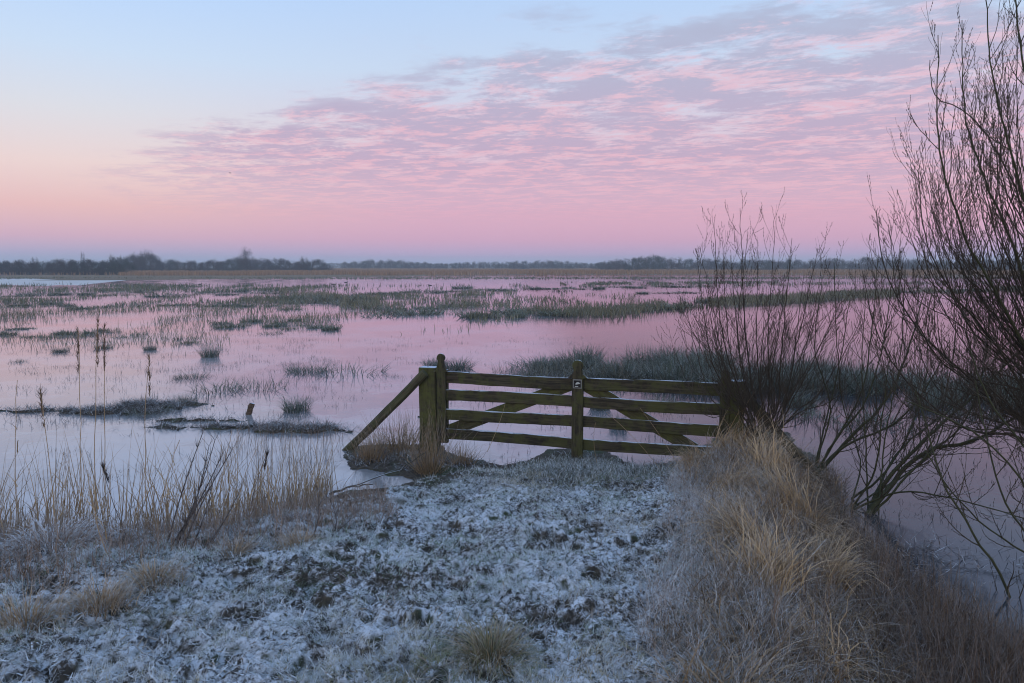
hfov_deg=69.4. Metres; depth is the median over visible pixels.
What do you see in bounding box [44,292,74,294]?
rush tussock
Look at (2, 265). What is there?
bare tree
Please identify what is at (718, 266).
bare tree
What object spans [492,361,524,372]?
rush tussock
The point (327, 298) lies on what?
rush tussock
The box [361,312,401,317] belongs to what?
rush tussock
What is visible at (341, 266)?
bare tree
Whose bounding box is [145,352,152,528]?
tall reed
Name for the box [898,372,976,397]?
rush tussock
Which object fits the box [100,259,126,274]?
bare tree
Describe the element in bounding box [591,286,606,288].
rush tussock
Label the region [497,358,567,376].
rush tussock
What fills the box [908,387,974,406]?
rush tussock
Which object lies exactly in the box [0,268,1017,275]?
reed bed
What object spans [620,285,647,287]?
rush tussock
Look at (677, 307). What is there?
rush tussock
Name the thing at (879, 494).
willow shrub
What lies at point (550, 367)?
rush tussock
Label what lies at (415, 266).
bare tree
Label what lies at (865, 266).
bare tree
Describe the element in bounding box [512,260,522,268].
bare tree
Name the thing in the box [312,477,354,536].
dead weed
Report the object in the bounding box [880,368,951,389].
rush tussock
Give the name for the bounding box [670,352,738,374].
rush tussock
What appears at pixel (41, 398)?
tall reed
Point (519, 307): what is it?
rush tussock
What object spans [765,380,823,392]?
rush tussock
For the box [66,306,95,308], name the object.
rush tussock
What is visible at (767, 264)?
bare tree
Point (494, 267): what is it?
bare tree
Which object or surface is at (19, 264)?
bare tree
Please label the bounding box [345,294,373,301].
rush tussock
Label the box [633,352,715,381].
rush tussock
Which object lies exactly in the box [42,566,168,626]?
grass clump
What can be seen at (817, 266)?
bare tree
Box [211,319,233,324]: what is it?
rush tussock
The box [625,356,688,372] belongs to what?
rush tussock
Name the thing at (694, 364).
rush tussock
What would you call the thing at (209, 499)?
dead weed
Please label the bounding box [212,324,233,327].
rush tussock
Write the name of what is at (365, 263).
bare tree
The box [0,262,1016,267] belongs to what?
wood
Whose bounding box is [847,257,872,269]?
bare tree
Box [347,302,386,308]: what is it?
rush tussock
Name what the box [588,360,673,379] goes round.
rush tussock
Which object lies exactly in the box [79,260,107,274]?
bare tree
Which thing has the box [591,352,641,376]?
rush tussock
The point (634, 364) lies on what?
rush tussock
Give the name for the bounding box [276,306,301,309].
rush tussock
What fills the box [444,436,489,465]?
reed clump
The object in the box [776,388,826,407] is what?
rush tussock
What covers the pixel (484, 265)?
bare tree
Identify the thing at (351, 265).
bare tree
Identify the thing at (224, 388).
rush tussock
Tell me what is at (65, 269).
bare tree
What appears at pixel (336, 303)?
rush tussock
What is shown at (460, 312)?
rush tussock
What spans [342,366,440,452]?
gate post
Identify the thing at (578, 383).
farm gate
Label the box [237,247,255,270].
bare tree
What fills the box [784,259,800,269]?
bare tree
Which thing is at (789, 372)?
rush tussock
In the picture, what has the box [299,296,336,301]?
rush tussock
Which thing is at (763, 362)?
rush tussock
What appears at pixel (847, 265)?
bare tree
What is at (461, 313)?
rush tussock
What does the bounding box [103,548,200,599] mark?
grass clump
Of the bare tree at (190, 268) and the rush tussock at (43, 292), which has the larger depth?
the bare tree at (190, 268)
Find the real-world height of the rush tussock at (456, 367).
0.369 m
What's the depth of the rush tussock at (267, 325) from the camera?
28.77 m
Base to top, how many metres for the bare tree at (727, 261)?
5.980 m
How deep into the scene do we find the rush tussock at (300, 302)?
46.78 m
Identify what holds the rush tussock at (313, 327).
on the water
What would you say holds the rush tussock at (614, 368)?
on the water
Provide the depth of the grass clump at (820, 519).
5.91 m
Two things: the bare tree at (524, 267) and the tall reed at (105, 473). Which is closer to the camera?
the tall reed at (105, 473)
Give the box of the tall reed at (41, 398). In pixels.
[37,386,55,523]
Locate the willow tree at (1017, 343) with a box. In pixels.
[848,0,1023,597]
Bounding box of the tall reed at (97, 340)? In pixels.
[93,314,102,529]
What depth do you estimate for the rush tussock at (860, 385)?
13.73 m
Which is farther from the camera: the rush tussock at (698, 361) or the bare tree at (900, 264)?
the bare tree at (900, 264)
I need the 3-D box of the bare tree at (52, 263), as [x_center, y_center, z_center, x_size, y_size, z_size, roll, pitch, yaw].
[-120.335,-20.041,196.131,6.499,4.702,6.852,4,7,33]
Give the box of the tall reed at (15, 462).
[5,380,20,534]
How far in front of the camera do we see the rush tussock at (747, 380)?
13.85 m
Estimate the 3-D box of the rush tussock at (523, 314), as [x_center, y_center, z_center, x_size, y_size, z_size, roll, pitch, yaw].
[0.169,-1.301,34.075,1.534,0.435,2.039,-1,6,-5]
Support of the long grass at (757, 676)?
on the ground at (562, 533)
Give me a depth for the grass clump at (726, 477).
6.30 m
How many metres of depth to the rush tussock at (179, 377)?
15.51 m
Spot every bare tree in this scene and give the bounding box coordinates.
[0,261,9,274]
[1,261,14,273]
[4,260,36,274]
[12,261,43,274]
[28,261,41,274]
[37,261,50,273]
[38,262,58,274]
[43,258,66,273]
[46,259,78,274]
[55,259,77,274]
[63,260,89,274]
[67,260,96,274]
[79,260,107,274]
[80,252,85,270]
[87,261,111,273]
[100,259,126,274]
[104,255,136,274]
[106,255,115,274]
[122,255,147,270]
[127,252,142,270]
[131,249,157,269]
[137,254,158,270]
[150,259,172,270]
[160,259,183,269]
[173,260,185,270]
[184,260,197,271]
[185,260,204,270]
[193,262,210,269]
[205,259,215,269]
[209,260,227,270]
[219,258,242,270]
[236,257,256,270]
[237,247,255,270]
[241,257,260,269]
[254,258,272,269]
[262,258,282,269]
[265,258,287,269]
[272,261,294,269]
[283,260,300,269]
[298,258,310,269]
[300,259,321,270]
[311,259,331,269]
[321,263,333,269]
[339,262,349,268]
[345,262,355,267]
[359,261,371,268]
[364,259,374,268]
[373,259,387,268]
[386,260,395,268]
[391,261,402,267]
[401,261,409,267]
[408,263,418,268]
[418,262,430,268]
[478,261,487,268]
[491,261,500,268]
[506,263,517,268]
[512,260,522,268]
[521,260,530,268]
[533,260,544,268]
[542,260,553,268]
[548,260,562,267]
[561,261,571,268]
[571,262,582,268]
[594,261,607,269]
[601,260,609,269]
[604,260,616,269]
[610,258,624,269]
[623,257,637,269]
[626,258,650,269]
[635,256,648,268]
[642,254,664,269]
[650,256,674,268]
[661,258,672,268]
[665,257,678,269]
[671,256,684,268]
[684,259,696,269]
[690,260,701,269]
[701,257,716,269]
[707,260,722,269]
[721,260,733,269]
[727,261,740,269]
[736,260,754,269]
[751,260,765,269]
[759,259,771,269]
[767,260,782,269]
[780,258,797,269]
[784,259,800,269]
[803,260,816,268]
[808,259,824,268]
[818,259,830,269]
[823,260,835,269]
[827,257,846,268]
[842,260,854,269]
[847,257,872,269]
[856,257,873,268]
[862,257,885,269]
[869,257,888,268]
[876,258,892,268]
[886,259,896,269]
[893,260,908,269]
[901,260,911,269]
[908,259,925,269]
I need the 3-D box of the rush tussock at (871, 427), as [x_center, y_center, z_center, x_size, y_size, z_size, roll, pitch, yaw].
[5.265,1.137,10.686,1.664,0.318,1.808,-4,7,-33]
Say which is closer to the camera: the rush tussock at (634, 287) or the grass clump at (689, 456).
the grass clump at (689, 456)
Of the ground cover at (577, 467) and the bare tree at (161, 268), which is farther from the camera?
the bare tree at (161, 268)
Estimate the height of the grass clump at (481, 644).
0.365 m
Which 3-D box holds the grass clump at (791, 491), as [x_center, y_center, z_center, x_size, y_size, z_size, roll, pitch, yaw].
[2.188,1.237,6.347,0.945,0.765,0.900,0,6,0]
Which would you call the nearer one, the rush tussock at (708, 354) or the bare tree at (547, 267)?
the rush tussock at (708, 354)
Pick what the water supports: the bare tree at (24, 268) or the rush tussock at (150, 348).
the rush tussock at (150, 348)
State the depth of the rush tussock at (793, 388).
13.90 m
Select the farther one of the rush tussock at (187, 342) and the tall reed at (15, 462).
the rush tussock at (187, 342)
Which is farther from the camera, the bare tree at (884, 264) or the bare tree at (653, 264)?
the bare tree at (884, 264)
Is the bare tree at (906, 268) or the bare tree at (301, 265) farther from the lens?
the bare tree at (906, 268)
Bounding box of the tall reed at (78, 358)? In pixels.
[73,326,81,518]
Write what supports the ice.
on the water
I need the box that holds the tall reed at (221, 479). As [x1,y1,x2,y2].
[216,432,231,519]
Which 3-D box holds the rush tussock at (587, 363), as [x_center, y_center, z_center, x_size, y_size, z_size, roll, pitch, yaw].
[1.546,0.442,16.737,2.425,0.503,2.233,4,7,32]
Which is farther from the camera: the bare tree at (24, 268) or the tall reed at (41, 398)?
the bare tree at (24, 268)
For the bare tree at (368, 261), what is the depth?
510.91 m
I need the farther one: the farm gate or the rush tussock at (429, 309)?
the rush tussock at (429, 309)
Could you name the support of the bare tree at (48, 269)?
on the ground at (562, 533)
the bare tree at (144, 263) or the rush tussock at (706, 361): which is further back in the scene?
the bare tree at (144, 263)
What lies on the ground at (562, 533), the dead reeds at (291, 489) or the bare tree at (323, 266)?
the bare tree at (323, 266)
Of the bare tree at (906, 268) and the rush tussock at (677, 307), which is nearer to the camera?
the rush tussock at (677, 307)
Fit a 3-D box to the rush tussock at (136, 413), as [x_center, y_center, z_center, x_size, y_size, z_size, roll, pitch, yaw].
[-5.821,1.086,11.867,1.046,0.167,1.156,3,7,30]
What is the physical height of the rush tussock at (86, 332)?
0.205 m
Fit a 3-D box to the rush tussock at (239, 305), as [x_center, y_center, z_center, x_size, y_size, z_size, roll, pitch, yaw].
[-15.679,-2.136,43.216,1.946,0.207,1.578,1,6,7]
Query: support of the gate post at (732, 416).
on the ground at (562, 533)
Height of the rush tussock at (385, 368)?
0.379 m
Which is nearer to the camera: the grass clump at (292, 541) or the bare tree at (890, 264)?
the grass clump at (292, 541)
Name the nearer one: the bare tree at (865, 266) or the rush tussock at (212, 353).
the rush tussock at (212, 353)
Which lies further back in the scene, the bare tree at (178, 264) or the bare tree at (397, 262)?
the bare tree at (397, 262)
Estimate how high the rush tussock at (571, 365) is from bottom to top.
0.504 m
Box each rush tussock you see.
[0,294,28,296]
[0,330,19,334]
[1,327,27,329]
[14,293,53,295]
[26,290,58,293]
[35,301,62,304]
[40,333,65,337]
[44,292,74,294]
[50,346,76,352]
[55,302,75,305]
[55,329,81,334]
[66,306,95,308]
[68,332,99,336]
[76,292,97,294]
[81,330,96,333]
[92,343,113,348]
[98,327,121,332]
[116,289,154,291]
[120,402,177,416]
[138,290,173,293]
[139,343,159,350]
[142,293,170,296]
[163,335,199,339]
[167,389,199,402]
[168,369,213,379]
[172,339,201,343]
[184,375,259,395]
[189,340,225,357]
[203,303,228,306]
[208,292,238,294]
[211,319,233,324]
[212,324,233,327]
[221,322,244,327]
[221,374,291,393]
[231,289,250,291]
[231,304,257,306]
[238,317,258,321]
[261,323,280,326]
[268,319,288,323]
[270,393,319,413]
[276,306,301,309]
[277,293,313,299]
[277,326,298,329]
[282,361,333,374]
[285,299,324,303]
[295,296,329,302]
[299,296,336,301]
[304,324,331,328]
[307,360,393,377]
[309,294,354,301]
[319,325,337,330]
[320,300,369,304]
[330,297,371,302]
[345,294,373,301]
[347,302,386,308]
[352,309,412,313]
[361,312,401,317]
[374,306,405,309]
[379,304,433,310]
[388,308,443,315]
[413,305,443,308]
[417,307,444,313]
[420,356,451,365]
[427,301,472,306]
[432,355,481,370]
[433,289,446,292]
[445,309,476,314]
[452,285,475,288]
[456,310,490,317]
[460,310,500,317]
[468,309,515,317]
[483,308,524,313]
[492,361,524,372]
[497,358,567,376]
[503,352,580,370]
[504,309,531,317]
[505,306,540,311]
[506,366,536,375]
[521,358,583,377]
[523,355,561,369]
[524,355,572,375]
[526,355,570,370]
[533,308,578,315]
[541,355,622,371]
[541,356,600,373]
[543,341,604,368]
[547,353,623,372]
[560,357,614,377]
[562,356,643,378]
[564,356,660,378]
[567,343,608,363]
[582,362,663,379]
[583,364,642,378]
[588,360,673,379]
[588,363,645,378]
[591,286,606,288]
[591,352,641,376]
[601,353,669,375]
[609,343,671,368]
[618,359,716,381]
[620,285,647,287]
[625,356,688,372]
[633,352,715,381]
[634,339,693,361]
[636,393,681,401]
[637,347,702,370]
[639,365,688,380]
[640,304,683,308]
[659,353,746,370]
[661,348,727,380]
[665,346,734,358]
[669,369,749,382]
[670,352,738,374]
[680,347,733,364]
[684,345,737,363]
[689,363,753,382]
[704,362,787,393]
[734,356,794,375]
[751,357,820,388]
[756,378,826,392]
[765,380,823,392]
[767,403,845,422]
[770,363,851,391]
[770,378,866,397]
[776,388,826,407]
[784,351,850,375]
[788,371,846,390]
[794,371,839,393]
[795,360,851,377]
[802,358,856,379]
[814,364,906,395]
[818,358,906,387]
[822,360,909,392]
[822,410,917,438]
[843,406,902,425]
[859,361,946,382]
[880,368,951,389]
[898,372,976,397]
[900,386,947,408]
[905,382,965,400]
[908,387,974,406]
[933,372,1012,397]
[944,400,1014,420]
[958,375,1021,403]
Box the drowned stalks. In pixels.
[215,410,343,475]
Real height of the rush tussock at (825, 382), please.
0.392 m
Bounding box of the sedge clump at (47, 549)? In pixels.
[0,505,136,579]
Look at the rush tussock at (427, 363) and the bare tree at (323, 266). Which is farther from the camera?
the bare tree at (323, 266)
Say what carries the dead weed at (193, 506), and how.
on the ground at (562, 533)
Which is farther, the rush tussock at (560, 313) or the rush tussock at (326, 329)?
the rush tussock at (560, 313)
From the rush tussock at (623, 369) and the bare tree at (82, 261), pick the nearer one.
the rush tussock at (623, 369)
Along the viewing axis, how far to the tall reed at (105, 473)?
5.38 m
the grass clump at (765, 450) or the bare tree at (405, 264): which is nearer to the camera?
the grass clump at (765, 450)
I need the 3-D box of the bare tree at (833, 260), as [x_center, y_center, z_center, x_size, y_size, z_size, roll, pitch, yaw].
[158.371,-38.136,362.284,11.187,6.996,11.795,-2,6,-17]
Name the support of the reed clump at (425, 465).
on the ground at (562, 533)
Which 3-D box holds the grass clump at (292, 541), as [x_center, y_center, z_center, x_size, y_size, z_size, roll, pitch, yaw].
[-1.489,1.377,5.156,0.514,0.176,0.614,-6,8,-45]
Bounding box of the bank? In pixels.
[0,395,1022,637]
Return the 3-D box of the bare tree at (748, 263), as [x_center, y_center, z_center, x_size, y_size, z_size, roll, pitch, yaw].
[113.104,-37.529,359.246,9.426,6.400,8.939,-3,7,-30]
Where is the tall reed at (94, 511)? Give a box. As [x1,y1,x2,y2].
[81,470,106,552]
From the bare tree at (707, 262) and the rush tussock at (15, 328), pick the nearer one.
the rush tussock at (15, 328)
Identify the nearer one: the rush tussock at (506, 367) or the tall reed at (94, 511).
the tall reed at (94, 511)
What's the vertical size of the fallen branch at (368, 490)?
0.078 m
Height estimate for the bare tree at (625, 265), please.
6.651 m
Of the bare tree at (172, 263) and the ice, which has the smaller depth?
the ice
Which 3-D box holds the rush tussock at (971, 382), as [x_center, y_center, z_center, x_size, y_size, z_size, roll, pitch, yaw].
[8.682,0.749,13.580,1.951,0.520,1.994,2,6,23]
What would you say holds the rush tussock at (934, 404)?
on the water
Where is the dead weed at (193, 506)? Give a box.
[167,421,225,547]
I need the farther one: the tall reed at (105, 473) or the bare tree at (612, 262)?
the bare tree at (612, 262)
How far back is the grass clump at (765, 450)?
6.95 m
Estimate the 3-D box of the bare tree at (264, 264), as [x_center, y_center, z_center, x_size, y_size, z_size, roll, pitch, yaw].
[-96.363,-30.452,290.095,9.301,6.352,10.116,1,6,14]
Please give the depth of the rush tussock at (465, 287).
77.50 m
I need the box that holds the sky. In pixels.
[0,0,1023,266]
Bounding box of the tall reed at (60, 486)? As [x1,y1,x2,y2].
[48,453,66,520]
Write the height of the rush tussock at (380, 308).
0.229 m
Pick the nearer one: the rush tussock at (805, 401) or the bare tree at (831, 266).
the rush tussock at (805, 401)
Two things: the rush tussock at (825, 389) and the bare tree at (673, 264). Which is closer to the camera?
the rush tussock at (825, 389)
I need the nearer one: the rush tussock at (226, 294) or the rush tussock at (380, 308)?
the rush tussock at (380, 308)
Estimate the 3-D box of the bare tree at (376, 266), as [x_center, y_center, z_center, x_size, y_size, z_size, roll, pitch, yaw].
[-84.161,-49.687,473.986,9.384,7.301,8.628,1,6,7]
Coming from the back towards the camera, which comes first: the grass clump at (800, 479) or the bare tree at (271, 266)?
the bare tree at (271, 266)
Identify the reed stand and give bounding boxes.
[0,420,348,539]
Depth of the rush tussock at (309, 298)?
48.78 m
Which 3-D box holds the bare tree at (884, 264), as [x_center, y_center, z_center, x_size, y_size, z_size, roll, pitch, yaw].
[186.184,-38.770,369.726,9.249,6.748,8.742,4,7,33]
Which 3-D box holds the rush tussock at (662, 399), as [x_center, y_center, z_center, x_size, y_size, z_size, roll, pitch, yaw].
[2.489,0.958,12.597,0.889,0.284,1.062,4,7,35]
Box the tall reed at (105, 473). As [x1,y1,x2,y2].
[101,460,126,534]
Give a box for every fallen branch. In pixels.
[329,484,372,494]
[337,487,429,497]
[356,452,425,484]
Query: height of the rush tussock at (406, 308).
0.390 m
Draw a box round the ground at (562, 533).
[0,267,1018,682]
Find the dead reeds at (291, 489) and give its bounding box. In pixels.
[0,418,354,534]
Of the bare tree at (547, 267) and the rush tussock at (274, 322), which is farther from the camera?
the bare tree at (547, 267)
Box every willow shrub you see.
[653,187,879,454]
[803,245,964,472]
[821,239,1023,523]
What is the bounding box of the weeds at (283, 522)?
[0,474,408,596]
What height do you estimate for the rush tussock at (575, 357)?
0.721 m
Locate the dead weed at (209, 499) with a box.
[183,436,243,550]
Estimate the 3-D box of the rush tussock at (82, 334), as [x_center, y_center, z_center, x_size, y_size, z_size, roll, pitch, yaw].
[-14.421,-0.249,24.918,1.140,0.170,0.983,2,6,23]
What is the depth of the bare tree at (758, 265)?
333.48 m
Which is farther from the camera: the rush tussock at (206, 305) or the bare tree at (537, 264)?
the bare tree at (537, 264)
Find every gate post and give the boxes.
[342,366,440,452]
[729,379,822,481]
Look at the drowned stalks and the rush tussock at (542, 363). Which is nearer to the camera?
the drowned stalks
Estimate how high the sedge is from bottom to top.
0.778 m
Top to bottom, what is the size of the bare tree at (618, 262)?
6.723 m
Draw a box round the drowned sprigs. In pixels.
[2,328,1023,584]
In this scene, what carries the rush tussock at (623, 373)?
on the water
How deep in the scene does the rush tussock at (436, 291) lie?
65.60 m
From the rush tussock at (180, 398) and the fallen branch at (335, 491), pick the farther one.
the rush tussock at (180, 398)
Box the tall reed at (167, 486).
[155,440,179,538]
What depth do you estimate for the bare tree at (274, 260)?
295.49 m
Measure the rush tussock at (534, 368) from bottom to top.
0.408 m
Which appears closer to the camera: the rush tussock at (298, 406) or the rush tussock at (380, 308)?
the rush tussock at (298, 406)
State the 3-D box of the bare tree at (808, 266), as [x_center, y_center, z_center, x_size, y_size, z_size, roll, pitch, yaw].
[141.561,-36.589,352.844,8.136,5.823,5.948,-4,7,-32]
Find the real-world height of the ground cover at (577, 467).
0.453 m
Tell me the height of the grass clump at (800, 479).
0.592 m
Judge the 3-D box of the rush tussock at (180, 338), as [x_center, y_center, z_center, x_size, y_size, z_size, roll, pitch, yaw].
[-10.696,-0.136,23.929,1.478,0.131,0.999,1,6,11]
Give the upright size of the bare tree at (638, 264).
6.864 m
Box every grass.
[605,427,960,682]
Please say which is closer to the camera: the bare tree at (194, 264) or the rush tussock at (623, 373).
the rush tussock at (623, 373)
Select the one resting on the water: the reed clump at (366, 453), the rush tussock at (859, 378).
the rush tussock at (859, 378)
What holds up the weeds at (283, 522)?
on the ground at (562, 533)
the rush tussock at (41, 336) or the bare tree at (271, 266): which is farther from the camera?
the bare tree at (271, 266)
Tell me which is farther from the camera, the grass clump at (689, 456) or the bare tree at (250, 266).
the bare tree at (250, 266)
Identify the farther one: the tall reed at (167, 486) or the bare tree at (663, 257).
the bare tree at (663, 257)
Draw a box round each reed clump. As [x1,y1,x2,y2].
[342,430,397,464]
[349,404,454,461]
[369,401,486,477]
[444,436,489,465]
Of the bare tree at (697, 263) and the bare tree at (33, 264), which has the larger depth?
the bare tree at (697, 263)
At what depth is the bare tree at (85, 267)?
198.89 m
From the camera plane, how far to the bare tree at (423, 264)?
493.63 m
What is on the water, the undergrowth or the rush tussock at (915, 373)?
the rush tussock at (915, 373)
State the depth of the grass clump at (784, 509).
5.45 m
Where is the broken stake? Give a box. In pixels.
[246,403,254,414]
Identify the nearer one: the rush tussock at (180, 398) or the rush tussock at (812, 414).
the rush tussock at (812, 414)
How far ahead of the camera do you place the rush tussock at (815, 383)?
14.15 m
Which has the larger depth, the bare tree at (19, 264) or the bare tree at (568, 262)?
the bare tree at (568, 262)
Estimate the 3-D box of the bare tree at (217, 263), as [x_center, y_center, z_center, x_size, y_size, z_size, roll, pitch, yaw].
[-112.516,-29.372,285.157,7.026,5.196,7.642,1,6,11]
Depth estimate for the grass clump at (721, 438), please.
7.75 m
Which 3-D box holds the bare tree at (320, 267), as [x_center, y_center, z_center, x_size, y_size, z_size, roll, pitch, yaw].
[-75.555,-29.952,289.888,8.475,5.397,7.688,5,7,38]
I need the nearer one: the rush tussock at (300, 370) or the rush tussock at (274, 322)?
the rush tussock at (300, 370)
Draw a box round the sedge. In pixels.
[0,276,1021,354]
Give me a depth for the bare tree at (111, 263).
193.98 m
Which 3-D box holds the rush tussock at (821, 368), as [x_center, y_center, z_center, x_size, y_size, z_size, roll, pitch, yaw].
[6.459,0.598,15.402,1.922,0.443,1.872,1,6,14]
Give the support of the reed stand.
on the water
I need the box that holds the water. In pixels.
[0,275,1023,682]
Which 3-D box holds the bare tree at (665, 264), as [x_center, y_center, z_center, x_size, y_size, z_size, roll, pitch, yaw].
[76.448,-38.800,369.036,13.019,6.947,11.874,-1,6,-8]
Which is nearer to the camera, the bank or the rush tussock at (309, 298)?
the bank
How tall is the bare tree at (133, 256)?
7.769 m
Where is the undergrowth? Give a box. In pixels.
[698,430,1023,682]
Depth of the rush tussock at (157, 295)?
56.74 m
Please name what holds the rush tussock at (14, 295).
on the water
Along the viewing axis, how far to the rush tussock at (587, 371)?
15.52 m
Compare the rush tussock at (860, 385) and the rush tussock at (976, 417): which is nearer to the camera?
the rush tussock at (976, 417)
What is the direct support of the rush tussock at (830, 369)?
on the water
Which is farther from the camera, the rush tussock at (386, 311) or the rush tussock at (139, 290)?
the rush tussock at (139, 290)
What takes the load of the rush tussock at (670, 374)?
on the water
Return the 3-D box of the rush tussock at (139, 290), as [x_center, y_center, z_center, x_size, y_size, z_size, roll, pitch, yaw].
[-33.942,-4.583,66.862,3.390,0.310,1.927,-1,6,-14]
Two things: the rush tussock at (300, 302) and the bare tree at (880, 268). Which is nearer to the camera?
the rush tussock at (300, 302)
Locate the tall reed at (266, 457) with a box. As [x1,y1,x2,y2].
[250,447,268,509]
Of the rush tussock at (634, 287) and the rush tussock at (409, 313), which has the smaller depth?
the rush tussock at (409, 313)
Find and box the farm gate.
[434,353,729,458]
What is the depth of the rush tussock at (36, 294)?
58.96 m
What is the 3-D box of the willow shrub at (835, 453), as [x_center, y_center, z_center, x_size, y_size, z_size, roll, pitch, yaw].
[3.899,0.175,8.030,1.625,2.711,1.190,0,6,0]
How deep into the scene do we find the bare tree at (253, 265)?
294.23 m
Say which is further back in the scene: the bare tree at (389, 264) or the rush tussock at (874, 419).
the bare tree at (389, 264)
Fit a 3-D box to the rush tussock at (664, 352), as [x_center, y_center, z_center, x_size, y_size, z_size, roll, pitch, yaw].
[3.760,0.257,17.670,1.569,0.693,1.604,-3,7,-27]
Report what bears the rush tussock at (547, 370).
on the water
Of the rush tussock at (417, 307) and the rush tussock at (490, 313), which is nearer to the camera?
the rush tussock at (490, 313)
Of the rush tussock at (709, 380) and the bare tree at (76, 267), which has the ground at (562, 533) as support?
the bare tree at (76, 267)
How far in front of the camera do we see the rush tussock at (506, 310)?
37.18 m
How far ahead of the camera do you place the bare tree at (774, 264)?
344.03 m
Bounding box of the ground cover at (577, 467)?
[433,450,679,501]
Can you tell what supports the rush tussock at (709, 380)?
on the water
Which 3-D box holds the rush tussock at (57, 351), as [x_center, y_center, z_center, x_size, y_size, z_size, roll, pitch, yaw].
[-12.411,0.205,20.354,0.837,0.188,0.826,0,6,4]
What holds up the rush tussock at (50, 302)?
on the water
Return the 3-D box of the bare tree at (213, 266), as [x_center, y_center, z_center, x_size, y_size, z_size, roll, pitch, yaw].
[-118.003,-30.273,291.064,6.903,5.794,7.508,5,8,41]
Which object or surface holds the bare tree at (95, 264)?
on the ground at (562, 533)
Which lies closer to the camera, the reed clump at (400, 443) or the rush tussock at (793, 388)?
the reed clump at (400, 443)
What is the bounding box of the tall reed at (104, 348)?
[101,322,107,526]
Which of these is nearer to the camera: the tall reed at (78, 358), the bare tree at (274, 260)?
the tall reed at (78, 358)
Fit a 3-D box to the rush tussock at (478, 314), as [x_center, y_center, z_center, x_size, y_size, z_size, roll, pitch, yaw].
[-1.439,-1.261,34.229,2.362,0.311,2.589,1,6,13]
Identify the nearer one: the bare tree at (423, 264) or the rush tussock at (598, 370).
the rush tussock at (598, 370)
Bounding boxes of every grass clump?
[0,572,103,647]
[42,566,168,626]
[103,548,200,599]
[200,529,265,565]
[259,522,329,554]
[425,598,556,682]
[659,433,719,475]
[662,485,803,555]
[693,407,751,457]
[698,505,848,619]
[699,456,785,503]
[699,456,863,552]
[700,409,823,478]
[709,399,808,462]
[726,446,821,525]
[767,583,876,678]
[777,458,849,504]
[781,489,877,555]
[790,518,897,605]
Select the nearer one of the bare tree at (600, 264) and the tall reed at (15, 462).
the tall reed at (15, 462)
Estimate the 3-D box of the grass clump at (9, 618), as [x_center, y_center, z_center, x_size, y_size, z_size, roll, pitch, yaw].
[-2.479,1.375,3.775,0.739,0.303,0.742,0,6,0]
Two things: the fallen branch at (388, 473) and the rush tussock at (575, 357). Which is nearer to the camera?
the fallen branch at (388, 473)
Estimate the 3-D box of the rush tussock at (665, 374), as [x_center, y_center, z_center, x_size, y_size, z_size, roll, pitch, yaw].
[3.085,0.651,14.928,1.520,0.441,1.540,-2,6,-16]
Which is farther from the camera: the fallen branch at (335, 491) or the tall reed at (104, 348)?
the fallen branch at (335, 491)
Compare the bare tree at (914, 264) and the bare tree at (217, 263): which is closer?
the bare tree at (217, 263)
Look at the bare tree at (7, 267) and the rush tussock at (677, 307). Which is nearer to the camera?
the rush tussock at (677, 307)
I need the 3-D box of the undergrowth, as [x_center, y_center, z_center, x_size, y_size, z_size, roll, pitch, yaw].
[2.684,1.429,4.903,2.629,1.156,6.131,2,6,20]
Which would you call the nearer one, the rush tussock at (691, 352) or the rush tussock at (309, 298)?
the rush tussock at (691, 352)
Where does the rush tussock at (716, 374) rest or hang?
on the water
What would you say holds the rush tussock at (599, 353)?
on the water
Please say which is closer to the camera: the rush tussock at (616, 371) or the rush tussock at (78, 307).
the rush tussock at (616, 371)
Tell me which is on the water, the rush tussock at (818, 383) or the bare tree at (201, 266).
the rush tussock at (818, 383)
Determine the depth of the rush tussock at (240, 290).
68.04 m
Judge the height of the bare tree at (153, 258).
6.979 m
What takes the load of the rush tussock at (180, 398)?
on the water
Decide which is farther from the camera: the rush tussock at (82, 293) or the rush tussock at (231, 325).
the rush tussock at (82, 293)
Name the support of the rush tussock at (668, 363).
on the water
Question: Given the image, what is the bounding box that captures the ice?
[0,278,123,285]
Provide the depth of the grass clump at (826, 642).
3.78 m
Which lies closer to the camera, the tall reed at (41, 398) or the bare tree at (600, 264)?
the tall reed at (41, 398)
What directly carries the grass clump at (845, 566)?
on the ground at (562, 533)
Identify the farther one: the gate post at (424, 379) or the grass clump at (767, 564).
the gate post at (424, 379)
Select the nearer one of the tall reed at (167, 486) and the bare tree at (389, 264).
the tall reed at (167, 486)
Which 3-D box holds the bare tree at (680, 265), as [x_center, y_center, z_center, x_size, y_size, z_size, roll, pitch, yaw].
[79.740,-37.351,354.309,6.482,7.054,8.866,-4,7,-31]
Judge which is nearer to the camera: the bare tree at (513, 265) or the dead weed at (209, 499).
the dead weed at (209, 499)
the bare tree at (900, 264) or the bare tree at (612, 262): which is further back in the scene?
the bare tree at (612, 262)
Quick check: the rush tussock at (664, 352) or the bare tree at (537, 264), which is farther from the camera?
the bare tree at (537, 264)
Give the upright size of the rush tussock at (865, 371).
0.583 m

